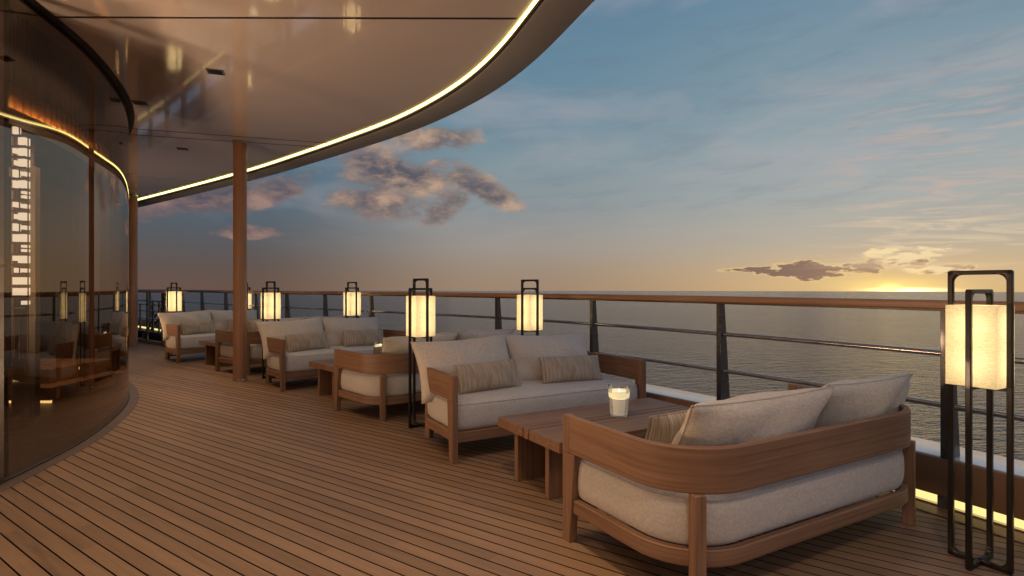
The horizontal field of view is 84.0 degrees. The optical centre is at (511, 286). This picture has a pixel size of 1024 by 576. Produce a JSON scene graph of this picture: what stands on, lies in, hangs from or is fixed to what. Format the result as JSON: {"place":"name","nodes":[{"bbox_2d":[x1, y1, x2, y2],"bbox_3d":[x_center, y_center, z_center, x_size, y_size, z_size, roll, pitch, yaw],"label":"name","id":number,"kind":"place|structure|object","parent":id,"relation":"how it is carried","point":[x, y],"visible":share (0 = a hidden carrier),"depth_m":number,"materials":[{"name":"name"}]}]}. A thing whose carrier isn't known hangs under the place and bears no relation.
{"place":"outdoors","nodes":[
{"label":"outdoors","id":0,"kind":"place"},
{"bbox_2d":[0,342,1023,575],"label":"deck","id":1,"kind":"structure","parent":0,"point":[191,465],"depth_m":3.05,"materials":[{"name":"brown wood"}]},
{"bbox_2d":[0,0,129,483],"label":"glass wall","id":2,"kind":"structure","parent":1,"relation":"on","point":[64,249],"depth_m":4.03,"materials":[{"name":"brown glass"}]},
{"bbox_2d":[0,382,138,491],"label":"deck margin","id":3,"kind":"object","parent":1,"relation":"on","point":[124,413],"visible":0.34,"depth_m":4.30,"materials":[{"name":"brown wood"}]},
{"bbox_2d":[129,194,137,345],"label":"column","id":4,"kind":"structure","parent":1,"relation":"on","point":[133,269],"depth_m":11.44,"materials":[{"name":"brown wood"}]},
{"bbox_2d":[138,331,160,345],"bbox_3d":[-8.622,2.501,13.419,7.052,2.598,1.020,0,0,44],"label":"stairwell","id":5,"kind":"object","parent":1,"relation":"attached to","point":[155,336],"visible":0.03,"depth_m":14.90,"materials":[{"name":"brown paint"}]},
{"bbox_2d":[138,338,164,345],"bbox_3d":[-8.060,1.165,12.393,4.821,0.070,0.073,0,0,41],"label":"stairwell coaming","id":6,"kind":"object","parent":1,"relation":"on","point":[154,342],"visible":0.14,"depth_m":11.94,"materials":[{"name":"wood"}]},
{"bbox_2d":[138,290,186,345],"bbox_3d":[-8.040,0.973,12.416,4.821,1.785,0.146,0,0,41],"label":"stair guard","id":7,"kind":"object","parent":6,"relation":"on","point":[162,309],"visible":0.36,"depth_m":11.92,"materials":[{"name":"metal"}]},
{"bbox_2d":[166,283,181,355],"bbox_3d":[-5.870,0.565,9.880,0.231,1.270,0.231,0,0,37],"label":"floor lantern","id":8,"kind":"object","parent":1,"relation":"on","point":[173,301],"visible":0.69,"depth_m":9.82,"materials":[{"name":"fabric"}]},
{"bbox_2d":[165,319,261,362],"bbox_3d":[-4.989,0.903,9.824,0.788,0.594,1.740,0,0,39],"label":"outdoor sofa","id":9,"kind":"object","parent":1,"relation":"on","point":[177,343],"visible":0.34,"depth_m":9.09,"materials":[{"name":"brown wood"}]},
{"bbox_2d":[157,310,211,340],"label":"back pillow","id":10,"kind":"object","parent":9,"relation":"on","point":[177,318],"visible":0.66,"depth_m":9.38,"materials":[{"name":"fabric"}]},
{"bbox_2d":[179,320,214,334],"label":"lumbar pillow","id":11,"kind":"object","parent":9,"relation":"on","point":[197,327],"visible":0.97,"depth_m":9.36,"materials":[{"name":"beige fabric"}]},
{"bbox_2d":[211,310,256,329],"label":"back pillow","id":12,"kind":"object","parent":9,"relation":"on","point":[219,317],"visible":0.42,"depth_m":9.95,"materials":[{"name":"fabric"}]},
{"bbox_2d":[227,319,259,330],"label":"lumbar pillow","id":13,"kind":"object","parent":9,"relation":"on","point":[230,324],"visible":0.3,"depth_m":9.82,"materials":[{"name":"beige fabric"}]},
{"bbox_2d":[198,339,232,365],"bbox_3d":[-4.190,1.018,9.112,0.700,0.365,1.290,0,0,39],"label":"coffee table","id":14,"kind":"object","parent":1,"relation":"on","point":[209,351],"visible":0.24,"depth_m":8.76,"materials":[{"name":"brown wood"}]},
{"bbox_2d":[232,140,247,381],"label":"column","id":15,"kind":"structure","parent":1,"relation":"on","point":[239,260],"depth_m":7.21,"materials":[{"name":"brown wood"}]},
{"bbox_2d":[215,329,265,374],"bbox_3d":[-3.359,0.903,8.504,0.788,0.594,1.740,0,0,39],"label":"outdoor sofa","id":16,"kind":"object","parent":1,"relation":"on","point":[224,352],"visible":0.26,"depth_m":7.82,"materials":[{"name":"brown wood"}]},
{"bbox_2d":[248,317,304,330],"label":"back pillow","id":17,"kind":"object","parent":16,"relation":"on","point":[252,325],"visible":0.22,"depth_m":7.85,"materials":[{"name":"fabric"}]},
{"bbox_2d":[305,316,349,326],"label":"back pillow","id":18,"kind":"object","parent":16,"relation":"on","point":[326,317],"visible":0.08,"depth_m":8.74,"materials":[{"name":"fabric"}]},
{"bbox_2d":[247,283,251,309],"bbox_3d":[-5.170,0.565,11.000,0.231,1.270,0.231,0,0,37],"label":"floor lantern","id":19,"kind":"object","parent":1,"relation":"on","point":[249,299],"visible":0.21,"depth_m":10.98,"materials":[{"name":"fabric"}]},
{"bbox_2d":[261,281,280,378],"bbox_3d":[-3.180,0.565,7.500,0.231,1.270,0.231,0,0,40],"label":"floor lantern","id":20,"kind":"object","parent":1,"relation":"on","point":[270,306],"visible":0.69,"depth_m":7.42,"materials":[{"name":"fabric"}]},
{"bbox_2d":[309,359,359,399],"bbox_3d":[-1.566,1.018,6.560,1.290,0.365,0.700,0,0,-43],"label":"coffee table","id":21,"kind":"object","parent":1,"relation":"on","point":[325,368],"visible":0.29,"depth_m":6.27,"materials":[{"name":"brown wood"}]},
{"bbox_2d":[266,329,405,391],"bbox_3d":[-2.258,0.903,7.377,1.740,0.594,0.788,0,0,-43],"label":"outdoor sofa","id":22,"kind":"object","parent":1,"relation":"on","point":[282,364],"visible":0.46,"depth_m":6.73,"materials":[{"name":"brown wood"}]},
{"bbox_2d":[256,317,323,358],"bbox_3d":[-2.739,0.634,7.152,0.864,0.484,0.275,-2,-22,-47],"label":"back pillow","id":23,"kind":"object","parent":22,"relation":"on","point":[277,329],"visible":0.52,"depth_m":7.00,"materials":[{"name":"fabric"}]},
{"bbox_2d":[284,331,329,352],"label":"lumbar pillow","id":24,"kind":"object","parent":22,"relation":"on","point":[305,341],"visible":0.99,"depth_m":6.94,"materials":[{"name":"beige fabric"}]},
{"bbox_2d":[322,317,377,345],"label":"back pillow","id":25,"kind":"object","parent":22,"relation":"on","point":[333,328],"visible":0.49,"depth_m":7.56,"materials":[{"name":"fabric"}]},
{"bbox_2d":[342,329,383,346],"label":"lumbar pillow","id":26,"kind":"object","parent":22,"relation":"on","point":[360,337],"visible":0.86,"depth_m":7.45,"materials":[{"name":"beige fabric"}]},
{"bbox_2d":[343,282,360,317],"bbox_3d":[-2.360,0.565,8.400,0.231,1.270,0.231,0,0,40],"label":"floor lantern","id":27,"kind":"object","parent":1,"relation":"on","point":[351,303],"visible":0.59,"depth_m":8.32,"materials":[{"name":"fabric"}]},
{"bbox_2d":[334,349,421,421],"bbox_3d":[-0.828,0.903,5.843,1.740,0.594,0.788,0,0,-43],"label":"outdoor sofa","id":28,"kind":"object","parent":1,"relation":"on","point":[381,380],"visible":0.35,"depth_m":5.17,"materials":[{"name":"brown wood"}]},
{"bbox_2d":[373,346,381,353],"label":"lumbar pillow","id":29,"kind":"object","parent":28,"relation":"on","point":[377,350],"visible":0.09,"depth_m":5.49,"materials":[{"name":"beige fabric"}]},
{"bbox_2d":[381,331,458,353],"bbox_3d":[-0.923,0.659,5.512,0.824,0.484,0.276,-2,32,-38],"label":"back pillow","id":30,"kind":"object","parent":28,"relation":"on","point":[395,345],"visible":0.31,"depth_m":5.26,"materials":[{"name":"fabric"}]},
{"bbox_2d":[455,328,515,339],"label":"back pillow","id":31,"kind":"object","parent":28,"relation":"on","point":[470,334],"visible":0.31,"depth_m":5.91,"materials":[{"name":"fabric"}]},
{"bbox_2d":[406,278,434,427],"bbox_3d":[-0.785,0.565,4.890,0.231,1.270,0.231,0,0,-41],"label":"floor lantern","id":32,"kind":"object","parent":1,"relation":"on","point":[420,316],"visible":0.84,"depth_m":4.82,"materials":[{"name":"fabric"}]},
{"bbox_2d":[517,279,542,335],"bbox_3d":[0.175,0.565,5.600,0.231,1.270,0.231,0,0,-44],"label":"floor lantern","id":33,"kind":"object","parent":1,"relation":"on","point":[529,312],"visible":0.61,"depth_m":5.52,"materials":[{"name":"fabric"}]},
{"bbox_2d":[425,352,645,463],"bbox_3d":[0.159,0.903,4.621,1.740,0.594,0.788,0,0,-29],"label":"outdoor sofa","id":34,"kind":"object","parent":1,"relation":"on","point":[473,416],"visible":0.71,"depth_m":4.19,"materials":[{"name":"beige fabric"}]},
{"bbox_2d":[410,334,508,403],"bbox_3d":[-0.361,0.634,4.515,0.864,0.484,0.275,-2,-22,-33],"label":"back pillow","id":35,"kind":"object","parent":34,"relation":"on","point":[444,356],"visible":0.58,"depth_m":4.38,"materials":[{"name":"fabric"}]},
{"bbox_2d":[453,358,520,394],"bbox_3d":[-0.181,0.677,4.319,0.554,0.221,0.144,-2,-19,-33],"label":"lumbar pillow","id":36,"kind":"object","parent":34,"relation":"on","point":[478,377],"visible":0.98,"depth_m":4.25,"materials":[{"name":"beige fabric"}]},
{"bbox_2d":[506,333,587,380],"bbox_3d":[0.329,0.635,4.921,0.824,0.484,0.276,2,-25,-25],"label":"back pillow","id":37,"kind":"object","parent":34,"relation":"on","point":[526,352],"visible":0.55,"depth_m":4.81,"materials":[{"name":"fabric"}]},
{"bbox_2d":[539,355,601,383],"bbox_3d":[0.489,0.677,4.698,0.584,0.221,0.146,2,-21,-27],"label":"lumbar pillow","id":38,"kind":"object","parent":34,"relation":"on","point":[558,369],"visible":1,"depth_m":4.63,"materials":[{"name":"beige fabric"}]},
{"bbox_2d":[138,317,1023,532],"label":"bulwark","id":39,"kind":"object","parent":1,"relation":"on","point":[931,474],"visible":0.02,"depth_m":3.06,"materials":[{"name":"white metal"}]},
{"bbox_2d":[138,289,1023,509],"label":"railing","id":40,"kind":"object","parent":39,"relation":"on","point":[722,370],"visible":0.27,"depth_m":4.37,"materials":[{"name":"brown wood"}]},
{"bbox_2d":[138,328,1023,542],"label":"deck margin","id":41,"kind":"object","parent":1,"relation":"on","point":[960,517],"visible":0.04,"depth_m":2.92,"materials":[{"name":"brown wood"}]},
{"bbox_2d":[498,398,689,499],"bbox_3d":[0.642,1.018,3.666,1.290,0.365,0.700,0,0,-29],"label":"coffee table","id":42,"kind":"object","parent":1,"relation":"on","point":[539,444],"visible":0.5,"depth_m":3.52,"materials":[{"name":"brown wood"}]},
{"bbox_2d":[608,383,629,417],"bbox_3d":[0.691,0.734,3.673,0.143,0.201,0.143,0,0,0],"label":"candle jar","id":43,"kind":"object","parent":42,"relation":"on","point":[619,398],"visible":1,"depth_m":3.63,"materials":[{"name":"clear glass"}]},
{"bbox_2d":[563,384,915,575],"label":"outdoor sofa","id":44,"kind":"object","parent":1,"relation":"on","point":[690,503],"visible":0.84,"depth_m":2.34,"materials":[{"name":"brown wood"}]},
{"bbox_2d":[645,410,687,443],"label":"lumbar pillow","id":45,"kind":"object","parent":44,"relation":"on","point":[664,428],"visible":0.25,"depth_m":2.58,"materials":[{"name":"beige fabric"}]},
{"bbox_2d":[671,385,833,445],"bbox_3d":[1.022,0.659,2.497,0.824,0.484,0.276,-1,32,-25],"label":"back pillow","id":46,"kind":"object","parent":44,"relation":"on","point":[745,418],"visible":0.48,"depth_m":2.33,"materials":[{"name":"fabric"}]},
{"bbox_2d":[814,373,913,428],"bbox_3d":[1.712,0.659,2.902,0.864,0.484,0.275,2,29,-33],"label":"back pillow","id":47,"kind":"object","parent":44,"relation":"on","point":[849,400],"visible":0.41,"depth_m":2.71,"materials":[{"name":"fabric"}]},
{"bbox_2d":[877,496,1023,543],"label":"deck margin seam","id":48,"kind":"object","parent":1,"relation":"on","point":[964,524],"visible":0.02,"depth_m":2.87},
{"bbox_2d":[945,270,1014,574],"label":"floor lantern","id":49,"kind":"object","parent":1,"relation":"on","point":[979,346],"visible":1,"depth_m":2.40,"materials":[{"name":"brown metal"}]},
{"bbox_2d":[138,291,1023,460],"bbox_3d":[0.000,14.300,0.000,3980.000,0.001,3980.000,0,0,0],"label":"sea","id":50,"kind":"structure","parent":0,"point":[825,364],"depth_m":173.62,"materials":[{"name":"grey liquid"}]},
{"bbox_2d":[138,0,1023,291],"label":"sky","id":51,"kind":"structure","parent":0,"point":[654,145],"materials":[{"name":"blue"}]},
{"label":"lounge ceiling","id":52,"kind":"structure","parent":0,"visible":0},
{"bbox_2d":[27,0,594,207],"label":"roof overhang","id":53,"kind":"object","parent":52,"relation":"attached to","point":[300,83],"visible":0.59,"depth_m":4.81,"materials":[{"name":"paint"}]},
{"bbox_2d":[131,100,148,105],"bbox_3d":[-3.760,-1.857,5.750,0.132,0.004,0.132,0,0,-20],"label":"downlight","id":54,"kind":"object","parent":53,"relation":"attached to","point":[139,102],"visible":1,"depth_m":5.74,"materials":[{"name":"metal"}]},
{"bbox_2d":[206,68,224,75],"bbox_3d":[-2.565,-1.857,4.920,0.132,0.004,0.132,0,0,-20],"label":"downlight","id":55,"kind":"object","parent":53,"relation":"attached to","point":[215,71],"visible":1,"depth_m":4.91,"materials":[{"name":"metal"}]}
]}

